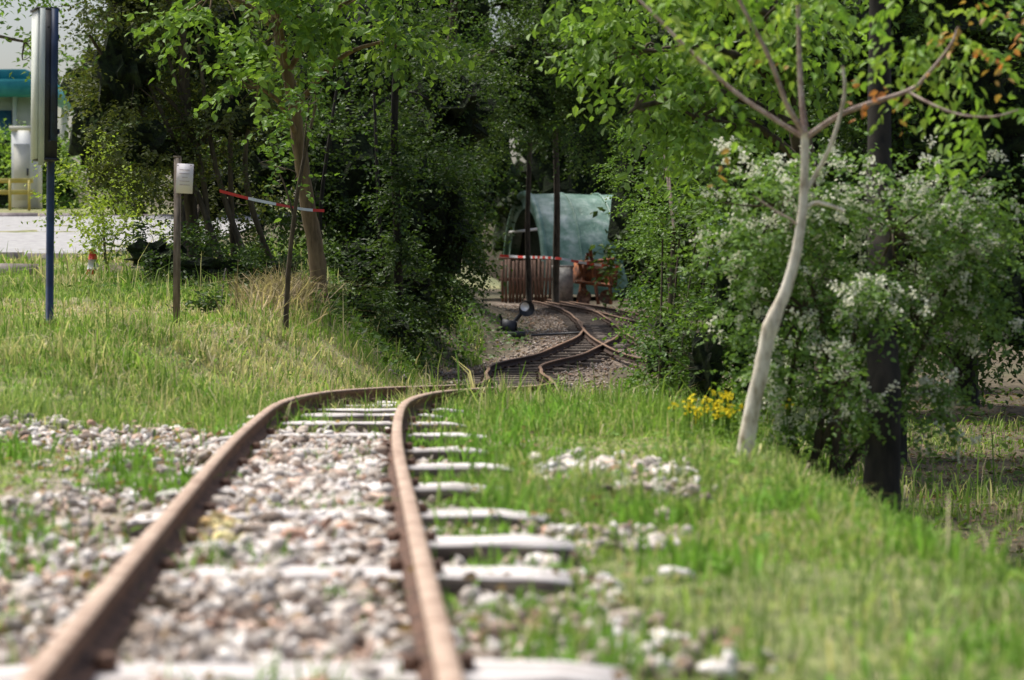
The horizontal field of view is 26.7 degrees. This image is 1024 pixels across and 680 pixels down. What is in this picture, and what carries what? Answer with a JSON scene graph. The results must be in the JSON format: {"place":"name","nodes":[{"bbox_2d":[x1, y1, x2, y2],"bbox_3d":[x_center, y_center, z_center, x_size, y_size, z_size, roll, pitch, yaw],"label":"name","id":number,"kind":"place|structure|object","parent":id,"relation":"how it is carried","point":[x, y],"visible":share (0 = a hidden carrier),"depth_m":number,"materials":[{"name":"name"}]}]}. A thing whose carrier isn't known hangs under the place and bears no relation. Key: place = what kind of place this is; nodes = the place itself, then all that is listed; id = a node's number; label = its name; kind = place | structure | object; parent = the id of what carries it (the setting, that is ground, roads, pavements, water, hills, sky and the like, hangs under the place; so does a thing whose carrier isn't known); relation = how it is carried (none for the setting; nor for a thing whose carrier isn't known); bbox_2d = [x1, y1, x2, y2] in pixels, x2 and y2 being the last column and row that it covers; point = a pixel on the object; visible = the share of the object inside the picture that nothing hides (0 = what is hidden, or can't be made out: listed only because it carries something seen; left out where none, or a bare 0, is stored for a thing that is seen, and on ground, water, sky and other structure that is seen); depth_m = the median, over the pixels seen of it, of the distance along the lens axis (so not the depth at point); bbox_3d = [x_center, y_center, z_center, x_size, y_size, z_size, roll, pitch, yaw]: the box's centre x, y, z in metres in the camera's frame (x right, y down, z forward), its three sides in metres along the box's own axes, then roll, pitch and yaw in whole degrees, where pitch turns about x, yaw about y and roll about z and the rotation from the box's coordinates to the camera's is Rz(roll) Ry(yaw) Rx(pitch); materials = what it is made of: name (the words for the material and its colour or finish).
{"place":"outdoors","nodes":[
{"label":"outdoors","id":0,"kind":"place"},
{"bbox_2d":[0,215,284,253],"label":"road","id":1,"kind":"structure","parent":0,"point":[23,241],"depth_m":35.72,"materials":[{"name":"grey asphalt"}]},
{"bbox_2d":[1,260,423,388],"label":"dry grass","id":2,"kind":"structure","parent":0,"point":[269,293],"depth_m":17.02,"materials":[{"name":"plant"}]},
{"bbox_2d":[0,0,782,281],"label":"sky","id":3,"kind":"structure","parent":0,"point":[8,50],"materials":[{"name":"white"}]},
{"bbox_2d":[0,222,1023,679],"bbox_3d":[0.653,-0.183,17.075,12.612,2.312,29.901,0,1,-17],"label":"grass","id":4,"kind":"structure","parent":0,"point":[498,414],"depth_m":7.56,"materials":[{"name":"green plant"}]},
{"bbox_2d":[0,208,1023,679],"bbox_3d":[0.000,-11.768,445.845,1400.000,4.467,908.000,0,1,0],"label":"ground","id":5,"kind":"structure","parent":0,"point":[494,300],"depth_m":7.41,"materials":[{"name":"green plant"}]},
{"bbox_2d":[0,178,32,210],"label":"yellow barrier","id":6,"kind":"object","parent":5,"relation":"on","point":[9,192],"visible":0.92,"depth_m":55.90,"materials":[{"name":"metal"}]},
{"bbox_2d":[0,263,38,275],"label":"border stones","id":7,"kind":"object","parent":5,"relation":"on","point":[3,266],"visible":0.44,"depth_m":23.91,"materials":[{"name":"grey stone"}]},
{"bbox_2d":[9,126,41,207],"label":"white kiosk","id":8,"kind":"object","parent":5,"relation":"on","point":[22,166],"visible":0.84,"depth_m":61.48,"materials":[{"name":"paint"}]},
{"bbox_2d":[0,69,73,207],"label":"teal roof building","id":9,"kind":"structure","parent":5,"relation":"on","point":[15,99],"depth_m":76.75,"materials":[{"name":"blue glass"}]},
{"bbox_2d":[0,125,79,208],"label":"garden bush","id":10,"kind":"object","parent":5,"relation":"on","point":[3,154],"visible":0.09,"depth_m":67.65,"materials":[{"name":"green plant"}]},
{"bbox_2d":[0,0,86,103],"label":"maple tree","id":11,"kind":"object","parent":5,"relation":"on","point":[25,40],"visible":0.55,"depth_m":30.08,"materials":[{"name":"green plant"}]},
{"bbox_2d":[0,120,91,208],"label":"garden bush","id":12,"kind":"object","parent":5,"relation":"on","point":[64,196],"visible":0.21,"depth_m":65.46,"materials":[{"name":"green plant"}]},
{"bbox_2d":[30,7,62,326],"bbox_3d":[-2.995,-1.053,13.907,0.214,2.189,0.293,0,1,0],"label":"navy signal post","id":13,"kind":"object","parent":5,"relation":"on","point":[45,130],"visible":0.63,"depth_m":13.79,"materials":[{"name":"metal"}]},
{"bbox_2d":[86,242,97,275],"bbox_3d":[-4.500,-0.861,23.186,0.200,0.425,0.200,0,1,0],"label":"traffic cone","id":14,"kind":"object","parent":5,"relation":"on","point":[92,257],"visible":0.48,"depth_m":23.15,"materials":[{"name":"red plastic"}]},
{"bbox_2d":[21,125,173,271],"bbox_3d":[-4.485,-1.487,23.620,1.555,1.724,2.345,-1,2,-38],"label":"young shrub","id":15,"kind":"object","parent":5,"relation":"on","point":[97,220],"visible":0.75,"depth_m":23.56,"materials":[{"name":"green plant"}]},
{"bbox_2d":[55,0,172,214],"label":"woodland tree","id":16,"kind":"object","parent":5,"relation":"on","point":[76,148],"visible":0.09,"depth_m":45.47,"materials":[{"name":"green plant"}]},
{"bbox_2d":[0,211,289,259],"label":"road kerb","id":17,"kind":"structure","parent":5,"relation":"on","point":[23,214],"depth_m":36.09,"materials":[{"name":"concrete"}]},
{"bbox_2d":[173,156,193,326],"bbox_3d":[-2.279,-0.599,14.981,0.153,1.353,0.058,0,1,0],"label":"notice sign post","id":18,"kind":"object","parent":5,"relation":"on","point":[183,178],"visible":0.97,"depth_m":14.97,"materials":[{"name":"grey wood"}]},
{"bbox_2d":[58,0,320,265],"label":"conifer like tree","id":19,"kind":"object","parent":5,"relation":"on","point":[125,74],"visible":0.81,"depth_m":20.84,"materials":[{"name":"green plant"}]},
{"bbox_2d":[94,0,365,214],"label":"woodland tree","id":20,"kind":"object","parent":5,"relation":"on","point":[191,74],"visible":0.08,"depth_m":43.29,"materials":[{"name":"green plant"}]},
{"bbox_2d":[103,212,445,373],"bbox_3d":[-2.554,-0.299,19.151,2.720,1.736,5.083,0,1,16],"label":"bramble bush","id":21,"kind":"object","parent":5,"relation":"on","point":[155,253],"visible":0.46,"depth_m":19.86,"materials":[{"name":"green plant"}]},
{"bbox_2d":[107,0,474,304],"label":"leaning tree","id":22,"kind":"object","parent":5,"relation":"on","point":[311,25],"visible":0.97,"depth_m":18.43,"materials":[{"name":"green plant"}]},
{"bbox_2d":[220,190,323,211],"bbox_3d":[-2.027,-1.197,18.557,1.002,0.175,0.172,-1,2,-37],"label":"barrier tape","id":23,"kind":"object","parent":22,"relation":"attached to","point":[267,202],"visible":0.9,"depth_m":18.42,"materials":[{"name":"red plastic"}]},
{"bbox_2d":[241,57,348,329],"bbox_3d":[-1.581,-1.033,15.925,0.784,2.196,0.967,0,1,0],"label":"sapling tree","id":24,"kind":"object","parent":5,"relation":"on","point":[293,98],"visible":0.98,"depth_m":15.96,"materials":[{"name":"green plant"}]},
{"bbox_2d":[187,0,410,204],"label":"woodland tree","id":25,"kind":"object","parent":5,"relation":"on","point":[323,139],"visible":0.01,"depth_m":45.56,"materials":[{"name":"green plant"}]},
{"bbox_2d":[0,384,629,679],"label":"railway track","id":26,"kind":"structure","parent":5,"relation":"on","point":[82,643],"depth_m":4.86,"materials":[{"name":"brown metal"}]},
{"bbox_2d":[139,0,543,368],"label":"hedge trees","id":27,"kind":"object","parent":5,"relation":"on","point":[449,237],"visible":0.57,"depth_m":26.20,"materials":[{"name":"green plant"}]},
{"bbox_2d":[57,230,690,390],"bbox_3d":[-0.422,-0.825,34.975,6.909,2.148,34.076,0,1,0],"label":"ground ivy","id":28,"kind":"object","parent":5,"relation":"on","point":[376,336],"visible":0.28,"depth_m":27.01,"materials":[{"name":"green plant"}]},
{"bbox_2d":[356,97,400,212],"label":"woodland tree","id":29,"kind":"object","parent":5,"relation":"on","point":[382,107],"visible":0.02,"depth_m":69.19,"materials":[{"name":"green plant"}]},
{"bbox_2d":[301,0,479,324],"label":"ivy covered tree","id":30,"kind":"object","parent":5,"relation":"on","point":[397,249],"visible":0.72,"depth_m":22.90,"materials":[{"name":"green plant"}]},
{"bbox_2d":[0,410,794,679],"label":"ballast stones","id":31,"kind":"object","parent":5,"relation":"on","point":[205,614],"visible":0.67,"depth_m":4.99,"materials":[{"name":"grey gravel"}]},
{"bbox_2d":[1,420,742,679],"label":"fallen leaves","id":32,"kind":"object","parent":31,"relation":"on","point":[726,641],"visible":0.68,"depth_m":4.80,"materials":[{"name":"plant"}]},
{"bbox_2d":[367,0,521,299],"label":"woodland tree","id":33,"kind":"object","parent":5,"relation":"on","point":[484,9],"visible":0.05,"depth_m":48.84,"materials":[{"name":"green plant"}]},
{"bbox_2d":[378,0,547,284],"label":"woodland tree","id":34,"kind":"object","parent":5,"relation":"on","point":[503,187],"visible":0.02,"depth_m":60.10,"materials":[{"name":"green plant"}]},
{"bbox_2d":[318,0,670,301],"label":"tall tree","id":35,"kind":"object","parent":5,"relation":"on","point":[527,115],"visible":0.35,"depth_m":39.57,"materials":[{"name":"green plant"}]},
{"bbox_2d":[500,254,618,267],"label":"barrier tape","id":36,"kind":"object","parent":35,"relation":"attached to","point":[558,258],"visible":0.78,"depth_m":50.39,"materials":[{"name":"red plastic"}]},
{"bbox_2d":[464,0,538,286],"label":"woodland tree","id":37,"kind":"object","parent":5,"relation":"on","point":[502,5],"visible":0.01,"depth_m":75.75,"materials":[{"name":"green plant"}]},
{"bbox_2d":[334,302,685,394],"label":"ballast gravel","id":38,"kind":"structure","parent":5,"relation":"on","point":[544,346],"depth_m":30.46,"materials":[{"name":"grey gravel"}]},
{"bbox_2d":[0,311,1023,679],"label":"broadleaf weeds","id":39,"kind":"object","parent":5,"relation":"on","point":[644,639],"visible":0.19,"depth_m":7.28,"materials":[{"name":"green plant"}]},
{"bbox_2d":[498,257,552,302],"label":"slat fence","id":40,"kind":"object","parent":5,"relation":"on","point":[520,279],"visible":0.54,"depth_m":55.97,"materials":[{"name":"brown wood"}]},
{"bbox_2d":[499,301,579,337],"bbox_3d":[0.426,-0.327,34.002,1.352,0.585,0.500,0,1,0],"label":"switch stand","id":41,"kind":"object","parent":5,"relation":"on","point":[526,308],"visible":0.94,"depth_m":33.94,"materials":[{"name":"paint"}]},
{"bbox_2d":[457,299,634,395],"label":"railway track","id":42,"kind":"structure","parent":5,"relation":"on","point":[536,365],"depth_m":28.92,"materials":[{"name":"brown metal"}]},
{"bbox_2d":[552,265,573,301],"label":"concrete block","id":43,"kind":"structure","parent":5,"relation":"on","point":[566,283],"depth_m":52.79,"materials":[{"name":"grey concrete"}]},
{"bbox_2d":[505,0,643,194],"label":"woodland tree","id":44,"kind":"object","parent":5,"relation":"on","point":[543,176],"visible":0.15,"depth_m":71.35,"materials":[{"name":"green plant"}]},
{"bbox_2d":[573,249,618,304],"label":"rusty wagon frame","id":45,"kind":"object","parent":5,"relation":"on","point":[583,275],"visible":0.68,"depth_m":52.53,"materials":[{"name":"brown metal"}]},
{"bbox_2d":[544,301,665,328],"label":"railway track","id":46,"kind":"structure","parent":5,"relation":"on","point":[589,311],"depth_m":46.48,"materials":[{"name":"brown metal"}]},
{"bbox_2d":[503,191,725,294],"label":"polytunnel greenhouse","id":47,"kind":"object","parent":5,"relation":"on","point":[582,230],"visible":0.26,"depth_m":58.07,"materials":[{"name":"plastic"}]},
{"bbox_2d":[574,320,685,375],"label":"railway track","id":48,"kind":"structure","parent":5,"relation":"on","point":[592,340],"depth_m":31.28,"materials":[{"name":"brown metal"}]},
{"bbox_2d":[611,0,730,80],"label":"woodland tree","id":49,"kind":"object","parent":5,"relation":"on","point":[643,25],"visible":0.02,"depth_m":74.06,"materials":[{"name":"green plant"}]},
{"bbox_2d":[582,0,763,314],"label":"woodland tree","id":50,"kind":"object","parent":5,"relation":"on","point":[617,230],"visible":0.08,"depth_m":45.31,"materials":[{"name":"green plant"}]},
{"bbox_2d":[587,94,776,409],"bbox_3d":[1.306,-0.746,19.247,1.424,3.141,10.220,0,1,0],"label":"willow shrub","id":51,"kind":"object","parent":5,"relation":"on","point":[706,356],"visible":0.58,"depth_m":16.64,"materials":[{"name":"green plant"}]},
{"bbox_2d":[526,0,867,466],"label":"hanging beech tree","id":52,"kind":"object","parent":5,"relation":"on","point":[666,102],"visible":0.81,"depth_m":12.73,"materials":[{"name":"green plant"}]},
{"bbox_2d":[667,382,798,457],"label":"yellow flowers","id":53,"kind":"object","parent":5,"relation":"on","point":[726,414],"visible":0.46,"depth_m":10.21,"materials":[{"name":"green plant"}]},
{"bbox_2d":[725,5,843,141],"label":"woodland tree","id":54,"kind":"object","parent":5,"relation":"on","point":[824,92],"visible":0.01,"depth_m":43.00,"materials":[{"name":"green plant"}]},
{"bbox_2d":[607,0,1023,463],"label":"dark woodland tree","id":55,"kind":"object","parent":5,"relation":"on","point":[1010,130],"visible":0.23,"depth_m":15.01,"materials":[{"name":"green plant"}]},
{"bbox_2d":[629,383,1023,566],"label":"undergrowth","id":56,"kind":"object","parent":5,"relation":"on","point":[1006,447],"visible":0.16,"depth_m":15.81,"materials":[{"name":"green plant"}]},
{"bbox_2d":[637,0,1023,458],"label":"pale bark sapling","id":57,"kind":"object","parent":5,"relation":"on","point":[759,378],"visible":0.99,"depth_m":8.59,"materials":[{"name":"green plant"}]},
{"bbox_2d":[770,0,906,515],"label":"dark trunk tree","id":58,"kind":"object","parent":5,"relation":"on","point":[882,467],"visible":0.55,"depth_m":10.16,"materials":[{"name":"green plant"}]},
{"bbox_2d":[663,125,1023,501],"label":"hawthorn bush","id":59,"kind":"object","parent":5,"relation":"on","point":[864,298],"visible":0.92,"depth_m":10.43,"materials":[{"name":"green plant"}]},
{"bbox_2d":[674,0,1023,405],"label":"woodland tree","id":60,"kind":"object","parent":5,"relation":"on","point":[962,17],"visible":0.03,"depth_m":21.42,"materials":[{"name":"green plant"}]},
{"bbox_2d":[821,64,1023,141],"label":"woodland tree","id":61,"kind":"object","parent":5,"relation":"on","point":[1018,70],"visible":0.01,"depth_m":41.60,"materials":[{"name":"green plant"}]}
]}

